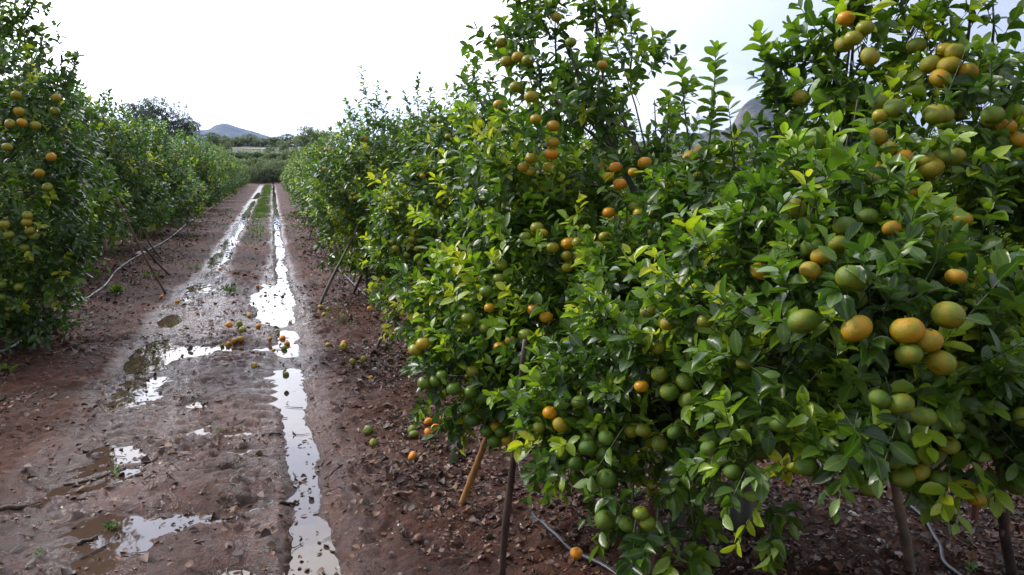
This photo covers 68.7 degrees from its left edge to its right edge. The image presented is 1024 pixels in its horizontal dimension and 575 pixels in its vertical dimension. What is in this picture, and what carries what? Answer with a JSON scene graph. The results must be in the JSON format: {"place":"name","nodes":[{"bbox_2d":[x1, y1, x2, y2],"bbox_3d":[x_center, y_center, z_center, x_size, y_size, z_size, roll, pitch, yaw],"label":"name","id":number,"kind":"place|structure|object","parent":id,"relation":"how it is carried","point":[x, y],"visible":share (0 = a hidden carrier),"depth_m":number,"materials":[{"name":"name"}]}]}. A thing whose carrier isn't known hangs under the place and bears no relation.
{"place":"outdoors","nodes":[
{"label":"outdoors","id":0,"kind":"place"},
{"bbox_2d":[82,184,353,323],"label":"grass","id":1,"kind":"structure","parent":0,"point":[263,206],"depth_m":26.52,"materials":[{"name":"green plant"}]},
{"bbox_2d":[151,123,292,146],"bbox_3d":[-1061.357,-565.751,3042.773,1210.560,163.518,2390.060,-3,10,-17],"label":"hill","id":2,"kind":"structure","parent":0,"point":[228,130],"depth_m":2612.15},
{"bbox_2d":[0,147,1023,574],"bbox_3d":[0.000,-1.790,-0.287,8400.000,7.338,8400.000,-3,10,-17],"label":"ground","id":3,"kind":"structure","parent":0,"point":[224,467],"depth_m":4.54,"materials":[{"name":"red soil"}]},
{"bbox_2d":[0,355,17,373],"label":"weed","id":4,"kind":"object","parent":3,"relation":"on","point":[11,369],"visible":0.98,"depth_m":6.26,"materials":[{"name":"green plant"}]},
{"bbox_2d":[0,500,40,510],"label":"fallen branch","id":5,"kind":"object","parent":3,"relation":"on","point":[14,507],"visible":1,"depth_m":3.84,"materials":[{"name":"brown wood"}]},
{"bbox_2d":[11,336,46,348],"bbox_3d":[-4.533,0.469,7.008,0.246,0.219,0.291,0,9,2],"label":"weed","id":6,"kind":"object","parent":3,"relation":"on","point":[26,344],"visible":0.54,"depth_m":6.99,"materials":[{"name":"green plant"}]},
{"bbox_2d":[36,292,59,334],"bbox_3d":[-4.724,0.266,7.621,0.060,0.551,0.226,5,10,28],"label":"wooden prop","id":7,"kind":"object","parent":3,"relation":"on","point":[44,308],"visible":0.25,"depth_m":7.59,"materials":[{"name":"brown wood"}]},
{"bbox_2d":[0,0,113,353],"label":"mandarin tree","id":8,"kind":"object","parent":3,"relation":"on","point":[30,267],"visible":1,"depth_m":6.78,"materials":[{"name":"green plant"}]},
{"bbox_2d":[0,4,135,273],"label":"mandarin tree","id":9,"kind":"object","parent":3,"relation":"on","point":[108,184],"visible":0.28,"depth_m":11.59,"materials":[{"name":"green plant"}]},
{"bbox_2d":[1,69,179,244],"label":"mandarin tree","id":10,"kind":"object","parent":3,"relation":"on","point":[133,177],"visible":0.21,"depth_m":14.73,"materials":[{"name":"green plant"}]},
{"bbox_2d":[63,467,125,484],"bbox_3d":[-2.371,1.079,4.276,0.054,0.019,0.332,8,12,42],"label":"fallen branch","id":11,"kind":"object","parent":3,"relation":"on","point":[81,481],"visible":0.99,"depth_m":4.23,"materials":[{"name":"brown wood"}]},
{"bbox_2d":[0,197,227,352],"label":"irrigation hose","id":12,"kind":"object","parent":3,"relation":"on","point":[15,344],"visible":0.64,"depth_m":11.95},
{"bbox_2d":[108,283,124,293],"bbox_3d":[-5.377,0.008,10.169,0.220,0.155,0.234,-3,10,-17],"label":"weed","id":13,"kind":"object","parent":3,"relation":"on","point":[116,288],"visible":0.99,"depth_m":10.16,"materials":[{"name":"green plant"}]},
{"bbox_2d":[117,102,150,131],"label":"pine tree","id":14,"kind":"object","parent":3,"relation":"on","point":[128,121],"visible":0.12,"depth_m":105.53,"materials":[{"name":"green plant"}]},
{"bbox_2d":[116,98,160,130],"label":"pine tree","id":15,"kind":"object","parent":3,"relation":"on","point":[137,104],"visible":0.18,"depth_m":106.16,"materials":[{"name":"green plant"}]},
{"bbox_2d":[116,197,166,293],"bbox_3d":[-5.002,-0.538,10.145,0.579,1.362,0.042,-1,9,-6],"label":"wooden prop","id":16,"kind":"object","parent":3,"relation":"on","point":[146,259],"visible":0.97,"depth_m":10.14,"materials":[{"name":"brown wood"}]},
{"bbox_2d":[140,226,160,257],"bbox_3d":[-6.832,-0.832,14.199,0.346,0.666,0.052,-7,11,-36],"label":"wooden prop","id":17,"kind":"object","parent":3,"relation":"on","point":[155,251],"visible":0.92,"depth_m":14.18,"materials":[{"name":"brown wood"}]},
{"bbox_2d":[93,104,209,234],"bbox_3d":[-9.649,-2.945,18.716,3.818,3.298,3.308,-8,12,-41],"label":"mandarin tree","id":18,"kind":"object","parent":3,"relation":"on","point":[179,178],"visible":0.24,"depth_m":18.79,"materials":[{"name":"green plant"}]},
{"bbox_2d":[143,246,170,274],"bbox_3d":[-5.587,-0.408,11.806,0.057,0.548,0.466,5,11,30],"label":"wooden prop","id":19,"kind":"object","parent":3,"relation":"on","point":[161,267],"visible":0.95,"depth_m":11.78,"materials":[{"name":"brown wood"}]},
{"bbox_2d":[131,94,187,137],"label":"pine tree","id":20,"kind":"object","parent":3,"relation":"on","point":[156,112],"visible":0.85,"depth_m":103.98,"materials":[{"name":"green plant"}]},
{"bbox_2d":[112,109,212,222],"bbox_3d":[-10.947,-3.583,22.364,3.707,3.420,3.534,-4,10,-22],"label":"mandarin tree","id":21,"kind":"object","parent":3,"relation":"on","point":[171,147],"visible":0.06,"depth_m":22.54,"materials":[{"name":"green plant"}]},
{"bbox_2d":[159,100,199,141],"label":"pine tree","id":22,"kind":"object","parent":3,"relation":"on","point":[184,120],"visible":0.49,"depth_m":107.51,"materials":[{"name":"green plant"}]},
{"bbox_2d":[22,185,340,574],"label":"puddle water","id":23,"kind":"structure","parent":3,"relation":"on","point":[305,527],"depth_m":4.55,"materials":[{"name":"clear liquid"}]},
{"bbox_2d":[76,535,97,544],"bbox_3d":[-2.009,1.193,3.548,0.028,0.023,0.100,8,12,40],"label":"fallen branch","id":24,"kind":"object","parent":23,"relation":"on","point":[85,540],"visible":1,"depth_m":3.54,"materials":[{"name":"brown wood"}]},
{"bbox_2d":[101,520,119,531],"bbox_3d":[-1.964,1.159,3.667,0.078,0.047,0.083,-3,10,-17],"label":"weed","id":25,"kind":"object","parent":23,"relation":"on","point":[113,524],"visible":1,"depth_m":3.67,"materials":[{"name":"green plant"}]},
{"bbox_2d":[110,464,121,473],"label":"weed","id":26,"kind":"object","parent":23,"relation":"on","point":[114,471],"visible":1,"depth_m":4.34,"materials":[{"name":"green plant"}]},
{"bbox_2d":[279,499,299,504],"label":"fallen branch","id":27,"kind":"object","parent":23,"relation":"on","point":[287,503],"visible":0.98,"depth_m":3.92,"materials":[{"name":"brown wood"}]},
{"bbox_2d":[174,117,202,142],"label":"pine tree","id":28,"kind":"object","parent":3,"relation":"on","point":[189,131],"visible":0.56,"depth_m":107.85,"materials":[{"name":"green plant"}]},
{"bbox_2d":[168,135,210,211],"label":"mandarin tree","id":29,"kind":"object","parent":3,"relation":"on","point":[188,177],"visible":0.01,"depth_m":26.27,"materials":[{"name":"green plant"}]},
{"bbox_2d":[163,121,229,209],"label":"mandarin tree","id":30,"kind":"object","parent":3,"relation":"on","point":[209,179],"visible":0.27,"depth_m":29.75,"materials":[{"name":"green plant"}]},
{"bbox_2d":[180,132,227,198],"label":"mandarin tree","id":31,"kind":"object","parent":3,"relation":"on","point":[206,148],"visible":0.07,"depth_m":33.54,"materials":[{"name":"green plant"}]},
{"bbox_2d":[185,134,232,197],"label":"mandarin tree","id":32,"kind":"object","parent":3,"relation":"on","point":[226,182],"visible":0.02,"depth_m":37.39,"materials":[{"name":"green plant"}]},
{"bbox_2d":[197,132,223,145],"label":"distant tree","id":33,"kind":"object","parent":3,"relation":"on","point":[213,139],"visible":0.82,"depth_m":105.40,"materials":[{"name":"green plant"}]},
{"bbox_2d":[195,135,241,197],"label":"mandarin tree","id":34,"kind":"object","parent":3,"relation":"on","point":[229,165],"visible":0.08,"depth_m":40.97,"materials":[{"name":"green plant"}]},
{"bbox_2d":[204,142,240,189],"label":"mandarin tree","id":35,"kind":"object","parent":3,"relation":"on","point":[233,172],"visible":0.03,"depth_m":48.18,"materials":[{"name":"green plant"}]},
{"bbox_2d":[211,144,239,193],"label":"mandarin tree","id":36,"kind":"object","parent":3,"relation":"on","point":[226,162],"visible":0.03,"depth_m":44.62,"materials":[{"name":"green plant"}]},
{"bbox_2d":[219,141,233,151],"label":"bush","id":37,"kind":"object","parent":3,"relation":"on","point":[226,146],"visible":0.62,"depth_m":96.51,"materials":[{"name":"green plant"}]},
{"bbox_2d":[211,145,247,187],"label":"mandarin tree","id":38,"kind":"object","parent":3,"relation":"on","point":[225,152],"visible":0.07,"depth_m":51.88,"materials":[{"name":"green plant"}]},
{"bbox_2d":[215,135,244,146],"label":"distant tree","id":39,"kind":"object","parent":3,"relation":"on","point":[229,139],"visible":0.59,"depth_m":112.17,"materials":[{"name":"green plant"}]},
{"bbox_2d":[218,283,245,292],"bbox_3d":[-3.849,0.000,10.372,0.358,0.116,0.227,-7,11,-37],"label":"weed","id":40,"kind":"object","parent":3,"relation":"on","point":[227,289],"visible":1,"depth_m":10.34,"materials":[{"name":"green plant"}]},
{"bbox_2d":[222,152,245,185],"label":"mandarin tree","id":41,"kind":"object","parent":3,"relation":"on","point":[240,168],"visible":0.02,"depth_m":63.13,"materials":[{"name":"green plant"}]},
{"bbox_2d":[220,149,249,188],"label":"mandarin tree","id":42,"kind":"object","parent":3,"relation":"on","point":[240,171],"visible":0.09,"depth_m":55.52,"materials":[{"name":"green plant"}]},
{"bbox_2d":[229,150,249,157],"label":"orchard tree","id":43,"kind":"object","parent":3,"relation":"on","point":[239,153],"visible":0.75,"depth_m":93.32,"materials":[{"name":"green plant"}]},
{"bbox_2d":[230,136,249,146],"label":"distant tree","id":44,"kind":"object","parent":3,"relation":"on","point":[239,138],"visible":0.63,"depth_m":114.46,"materials":[{"name":"green plant"}]},
{"bbox_2d":[230,154,250,184],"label":"mandarin tree","id":45,"kind":"object","parent":3,"relation":"on","point":[247,177],"visible":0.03,"depth_m":66.64,"materials":[{"name":"green plant"}]},
{"bbox_2d":[232,152,248,183],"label":"mandarin tree","id":46,"kind":"object","parent":3,"relation":"on","point":[242,164],"visible":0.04,"depth_m":70.17,"materials":[{"name":"green plant"}]},
{"bbox_2d":[239,157,254,170],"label":"bush","id":47,"kind":"object","parent":3,"relation":"on","point":[246,162],"visible":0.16,"depth_m":79.73,"materials":[{"name":"green plant"}]},
{"bbox_2d":[236,133,261,146],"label":"distant tree","id":48,"kind":"object","parent":3,"relation":"on","point":[252,137],"visible":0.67,"depth_m":116.34,"materials":[{"name":"green plant"}]},
{"bbox_2d":[237,150,265,157],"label":"orchard tree","id":49,"kind":"object","parent":3,"relation":"on","point":[250,155],"visible":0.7,"depth_m":93.67,"materials":[{"name":"green plant"}]},
{"bbox_2d":[246,163,274,182],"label":"bush","id":50,"kind":"object","parent":3,"relation":"on","point":[255,167],"visible":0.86,"depth_m":78.50,"materials":[{"name":"green plant"}]},
{"bbox_2d":[251,158,272,167],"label":"orchard tree","id":51,"kind":"object","parent":3,"relation":"on","point":[262,159],"visible":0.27,"depth_m":87.79,"materials":[{"name":"green plant"}]},
{"bbox_2d":[250,150,273,157],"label":"orchard tree","id":52,"kind":"object","parent":3,"relation":"on","point":[260,152],"visible":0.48,"depth_m":93.93,"materials":[{"name":"green plant"}]},
{"bbox_2d":[248,137,279,146],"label":"distant tree","id":53,"kind":"object","parent":3,"relation":"on","point":[264,143],"visible":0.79,"depth_m":115.32,"materials":[{"name":"green plant"}]},
{"bbox_2d":[258,153,272,161],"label":"bush","id":54,"kind":"object","parent":3,"relation":"on","point":[267,156],"visible":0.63,"depth_m":90.52,"materials":[{"name":"green plant"}]},
{"bbox_2d":[255,166,278,180],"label":"orchard tree","id":55,"kind":"object","parent":3,"relation":"on","point":[265,174],"visible":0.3,"depth_m":79.96,"materials":[{"name":"green plant"}]},
{"bbox_2d":[256,159,282,181],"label":"bush","id":56,"kind":"object","parent":3,"relation":"on","point":[269,165],"visible":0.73,"depth_m":79.49,"materials":[{"name":"green plant"}]},
{"bbox_2d":[262,145,278,152],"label":"bush","id":57,"kind":"object","parent":3,"relation":"on","point":[269,149],"visible":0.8,"depth_m":97.44,"materials":[{"name":"green plant"}]},
{"bbox_2d":[261,432,282,435],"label":"fallen branch","id":58,"kind":"object","parent":3,"relation":"on","point":[271,433],"visible":1,"depth_m":4.87,"materials":[{"name":"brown wood"}]},
{"bbox_2d":[260,165,284,180],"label":"orchard tree","id":59,"kind":"object","parent":3,"relation":"on","point":[283,167],"visible":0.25,"depth_m":80.20,"materials":[{"name":"green plant"}]},
{"bbox_2d":[262,151,289,157],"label":"orchard tree","id":60,"kind":"object","parent":3,"relation":"on","point":[279,154],"visible":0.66,"depth_m":94.25,"materials":[{"name":"green plant"}]},
{"bbox_2d":[266,136,286,146],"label":"distant tree","id":61,"kind":"object","parent":3,"relation":"on","point":[272,139],"visible":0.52,"depth_m":116.85,"materials":[{"name":"green plant"}]},
{"bbox_2d":[270,159,286,180],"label":"bush","id":62,"kind":"object","parent":3,"relation":"on","point":[278,162],"visible":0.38,"depth_m":80.90,"materials":[{"name":"green plant"}]},
{"bbox_2d":[276,141,291,151],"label":"bush","id":63,"kind":"object","parent":3,"relation":"on","point":[282,146],"visible":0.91,"depth_m":99.55,"materials":[{"name":"green plant"}]},
{"bbox_2d":[274,133,295,146],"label":"distant tree","id":64,"kind":"object","parent":3,"relation":"on","point":[287,138],"visible":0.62,"depth_m":115.25,"materials":[{"name":"green plant"}]},
{"bbox_2d":[278,149,294,186],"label":"mandarin tree","id":65,"kind":"object","parent":3,"relation":"on","point":[292,153],"visible":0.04,"depth_m":59.67,"materials":[{"name":"green plant"}]},
{"bbox_2d":[279,153,298,188],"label":"mandarin tree","id":66,"kind":"object","parent":3,"relation":"on","point":[283,186],"visible":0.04,"depth_m":55.84,"materials":[{"name":"green plant"}]},
{"bbox_2d":[284,149,305,195],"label":"mandarin tree","id":67,"kind":"object","parent":3,"relation":"on","point":[292,172],"visible":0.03,"depth_m":40.86,"materials":[{"name":"green plant"}]},
{"bbox_2d":[280,145,310,193],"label":"mandarin tree","id":68,"kind":"object","parent":3,"relation":"on","point":[287,177],"visible":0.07,"depth_m":44.57,"materials":[{"name":"green plant"}]},
{"bbox_2d":[286,140,328,202],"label":"mandarin tree","id":69,"kind":"object","parent":3,"relation":"on","point":[291,181],"visible":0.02,"depth_m":33.37,"materials":[{"name":"green plant"}]},
{"bbox_2d":[291,125,326,153],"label":"carob tree","id":70,"kind":"object","parent":3,"relation":"on","point":[310,132],"visible":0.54,"depth_m":90.26,"materials":[{"name":"plant"}]},
{"bbox_2d":[283,129,336,207],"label":"mandarin tree","id":71,"kind":"object","parent":3,"relation":"on","point":[301,162],"visible":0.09,"depth_m":29.26,"materials":[{"name":"green plant"}]},
{"bbox_2d":[292,134,358,211],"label":"mandarin tree","id":72,"kind":"object","parent":3,"relation":"on","point":[311,167],"depth_m":25.84,"materials":[{"name":"green plant"}]},
{"bbox_2d":[289,118,372,228],"bbox_3d":[-3.912,-2.717,18.448,3.043,2.978,3.044,2,9,11],"label":"mandarin tree","id":73,"kind":"object","parent":3,"relation":"on","point":[298,167],"visible":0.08,"depth_m":17.84,"materials":[{"name":"green plant"}]},
{"bbox_2d":[339,343,346,349],"bbox_3d":[-1.584,0.556,7.036,0.076,0.075,0.062,19,-21,-2],"label":"fallen mandarin","id":74,"kind":"object","parent":3,"relation":"on","point":[342,346],"visible":1,"depth_m":7.01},
{"bbox_2d":[317,203,369,306],"bbox_3d":[-2.079,-0.387,9.263,0.059,1.288,0.895,8,12,39],"label":"wooden prop","id":75,"kind":"object","parent":3,"relation":"on","point":[335,272],"visible":0.88,"depth_m":9.21,"materials":[{"name":"brown wood"}]},
{"bbox_2d":[299,109,421,254],"bbox_3d":[-2.483,-2.072,14.850,3.119,2.830,3.130,8,12,41],"label":"mandarin tree","id":76,"kind":"object","parent":3,"relation":"on","point":[357,182],"depth_m":14.40,"materials":[{"name":"green plant"}]},
{"bbox_2d":[352,258,369,293],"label":"wooden prop","id":77,"kind":"object","parent":3,"relation":"on","point":[357,285],"visible":0.44,"depth_m":10.10,"materials":[{"name":"brown wood"}]},
{"bbox_2d":[365,259,367,295],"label":"wooden prop","id":78,"kind":"object","parent":3,"relation":"on","point":[366,282],"visible":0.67,"depth_m":9.90,"materials":[{"name":"brown wood"}]},
{"bbox_2d":[363,426,372,434],"bbox_3d":[-0.929,0.921,4.832,0.060,0.062,0.043,16,-11,19],"label":"fallen mandarin","id":79,"kind":"object","parent":3,"relation":"on","point":[367,430],"visible":1,"depth_m":4.82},
{"bbox_2d":[369,438,377,445],"bbox_3d":[-0.854,0.964,4.639,0.051,0.062,0.061,-28,-19,6],"label":"fallen mandarin","id":80,"kind":"object","parent":3,"relation":"on","point":[373,441],"visible":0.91,"depth_m":4.62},
{"bbox_2d":[374,302,399,350],"bbox_3d":[-1.167,0.349,7.058,0.355,0.535,0.038,-7,12,-39],"label":"wooden prop","id":81,"kind":"object","parent":3,"relation":"on","point":[379,341],"visible":0.27,"depth_m":7.02,"materials":[{"name":"brown wood"}]},
{"bbox_2d":[296,64,497,287],"bbox_3d":[-1.234,-1.502,10.518,2.573,3.029,3.571,4,10,25],"label":"mandarin tree","id":82,"kind":"object","parent":3,"relation":"on","point":[344,211],"visible":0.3,"depth_m":9.68,"materials":[{"name":"green plant"}]},
{"bbox_2d":[408,451,416,460],"bbox_3d":[-0.579,0.983,4.359,0.044,0.063,0.062,22,21,-13],"label":"fallen mandarin","id":83,"kind":"object","parent":3,"relation":"on","point":[413,455],"visible":0.86,"depth_m":4.34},
{"bbox_2d":[409,430,418,437],"bbox_3d":[-0.618,0.922,4.708,0.064,0.044,0.063,-12,-5,-12],"label":"fallen mandarin","id":84,"kind":"object","parent":3,"relation":"on","point":[413,433],"visible":1,"depth_m":4.69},
{"bbox_2d":[414,533,422,540],"bbox_3d":[-0.430,1.149,3.448,0.046,0.027,0.050,-3,10,-17],"label":"stone","id":85,"kind":"object","parent":3,"relation":"on","point":[418,537],"visible":1,"depth_m":3.44,"materials":[{"name":"brown stone"}]},
{"bbox_2d":[424,418,432,425],"bbox_3d":[-0.548,0.882,4.916,0.063,0.064,0.045,18,23,-52],"label":"fallen mandarin","id":86,"kind":"object","parent":3,"relation":"on","point":[427,421],"visible":0.93,"depth_m":4.89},
{"bbox_2d":[290,195,616,574],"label":"irrigation hose","id":87,"kind":"object","parent":3,"relation":"on","point":[566,545],"visible":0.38,"depth_m":3.37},
{"bbox_2d":[458,437,486,505],"bbox_3d":[-0.157,0.823,3.669,0.287,0.637,0.038,5,10,30],"label":"bamboo prop","id":88,"kind":"object","parent":3,"relation":"on","point":[471,477],"visible":0.62,"depth_m":3.69,"materials":[{"name":"wood"}]},
{"bbox_2d":[357,50,654,347],"bbox_3d":[0.040,-0.817,7.250,3.210,2.698,2.910,-3,10,-17],"label":"mandarin tree","id":89,"kind":"object","parent":3,"relation":"on","point":[409,242],"visible":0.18,"depth_m":6.16,"materials":[{"name":"green plant"}]},
{"bbox_2d":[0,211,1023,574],"bbox_3d":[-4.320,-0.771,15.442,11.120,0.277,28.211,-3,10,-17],"label":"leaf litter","id":90,"kind":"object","parent":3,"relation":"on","point":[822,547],"visible":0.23,"depth_m":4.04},
{"bbox_2d":[499,339,526,574],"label":"wooden prop","id":91,"kind":"object","parent":3,"relation":"on","point":[505,534],"visible":0.73,"depth_m":3.03,"materials":[{"name":"brown wood"}]},
{"bbox_2d":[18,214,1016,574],"bbox_3d":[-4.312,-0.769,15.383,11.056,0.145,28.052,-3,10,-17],"label":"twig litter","id":92,"kind":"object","parent":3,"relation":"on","point":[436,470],"visible":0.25,"depth_m":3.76,"materials":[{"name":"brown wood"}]},
{"bbox_2d":[570,547,582,559],"bbox_3d":[0.281,1.153,3.249,0.060,0.042,0.061,-2,31,-28],"label":"fallen mandarin","id":93,"kind":"object","parent":3,"relation":"on","point":[576,553],"visible":0.95,"depth_m":3.23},
{"bbox_2d":[601,541,609,550],"bbox_3d":[0.414,1.146,3.322,0.029,0.042,0.042,39,-26,-4],"label":"fallen mandarin","id":94,"kind":"object","parent":3,"relation":"on","point":[606,548],"visible":0.68,"depth_m":3.31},
{"bbox_2d":[587,118,672,227],"bbox_3d":[2.568,-2.330,16.777,3.044,2.837,3.127,3,9,16],"label":"mandarin tree","id":95,"kind":"object","parent":3,"relation":"on","point":[632,159],"depth_m":16.39,"materials":[{"name":"green plant"}]},
{"bbox_2d":[628,486,646,496],"bbox_3d":[0.635,1.027,3.825,0.095,0.063,0.073,5,10,28],"label":"weed","id":96,"kind":"object","parent":3,"relation":"on","point":[637,491],"visible":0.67,"depth_m":3.82,"materials":[{"name":"green plant"}]},
{"bbox_2d":[648,476,656,573],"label":"wooden prop","id":97,"kind":"object","parent":3,"relation":"on","point":[652,512],"visible":0.3,"depth_m":3.06,"materials":[{"name":"brown wood"}]},
{"bbox_2d":[386,0,1023,574],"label":"mandarin tree","id":98,"kind":"object","parent":3,"relation":"on","point":[802,300],"visible":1,"depth_m":2.34,"materials":[{"name":"green plant"}]},
{"bbox_2d":[703,125,776,241],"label":"mandarin tree","id":99,"kind":"object","parent":3,"relation":"on","point":[750,158],"depth_m":12.99,"materials":[{"name":"green plant"}]},
{"bbox_2d":[816,460,962,574],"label":"irrigation hose","id":100,"kind":"object","parent":3,"relation":"on","point":[944,562],"visible":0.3,"depth_m":3.31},
{"bbox_2d":[890,481,916,574],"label":"bamboo prop","id":101,"kind":"object","parent":3,"relation":"on","point":[903,528],"visible":0.66,"depth_m":2.89,"materials":[{"name":"wood"}]},
{"bbox_2d":[851,122,1016,252],"bbox_3d":[5.066,-1.034,9.370,2.747,2.520,3.171,3,10,17],"label":"mandarin tree","id":102,"kind":"object","parent":3,"relation":"on","point":[914,136],"depth_m":9.12,"materials":[{"name":"green plant"}]},
{"bbox_2d":[965,561,981,571],"bbox_3d":[1.924,1.176,3.146,0.097,0.035,0.055,-3,10,-17],"label":"weed","id":103,"kind":"object","parent":3,"relation":"on","point":[973,564],"visible":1,"depth_m":3.15,"materials":[{"name":"green plant"}]},
{"bbox_2d":[970,450,983,523],"bbox_3d":[2.209,0.815,3.534,0.052,0.732,0.109,4,10,24],"label":"wooden prop","id":104,"kind":"object","parent":3,"relation":"on","point":[974,512],"visible":0.24,"depth_m":3.58,"materials":[{"name":"brown wood"}]},
{"bbox_2d":[995,467,1018,574],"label":"wooden prop","id":105,"kind":"object","parent":3,"relation":"on","point":[1009,565],"visible":0.58,"depth_m":2.96,"materials":[{"name":"brown wood"}]},
{"bbox_2d":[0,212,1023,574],"bbox_3d":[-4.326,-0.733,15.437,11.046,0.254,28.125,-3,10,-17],"label":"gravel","id":106,"kind":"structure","parent":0,"point":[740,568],"depth_m":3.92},
{"bbox_2d":[0,0,1023,147],"label":"sky","id":107,"kind":"structure","parent":0,"point":[271,68],"materials":[{"name":"white"}]},
{"bbox_2d":[568,97,930,149],"bbox_3d":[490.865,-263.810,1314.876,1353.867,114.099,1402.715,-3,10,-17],"label":"hill","id":108,"kind":"structure","parent":0,"point":[753,107],"depth_m":1129.59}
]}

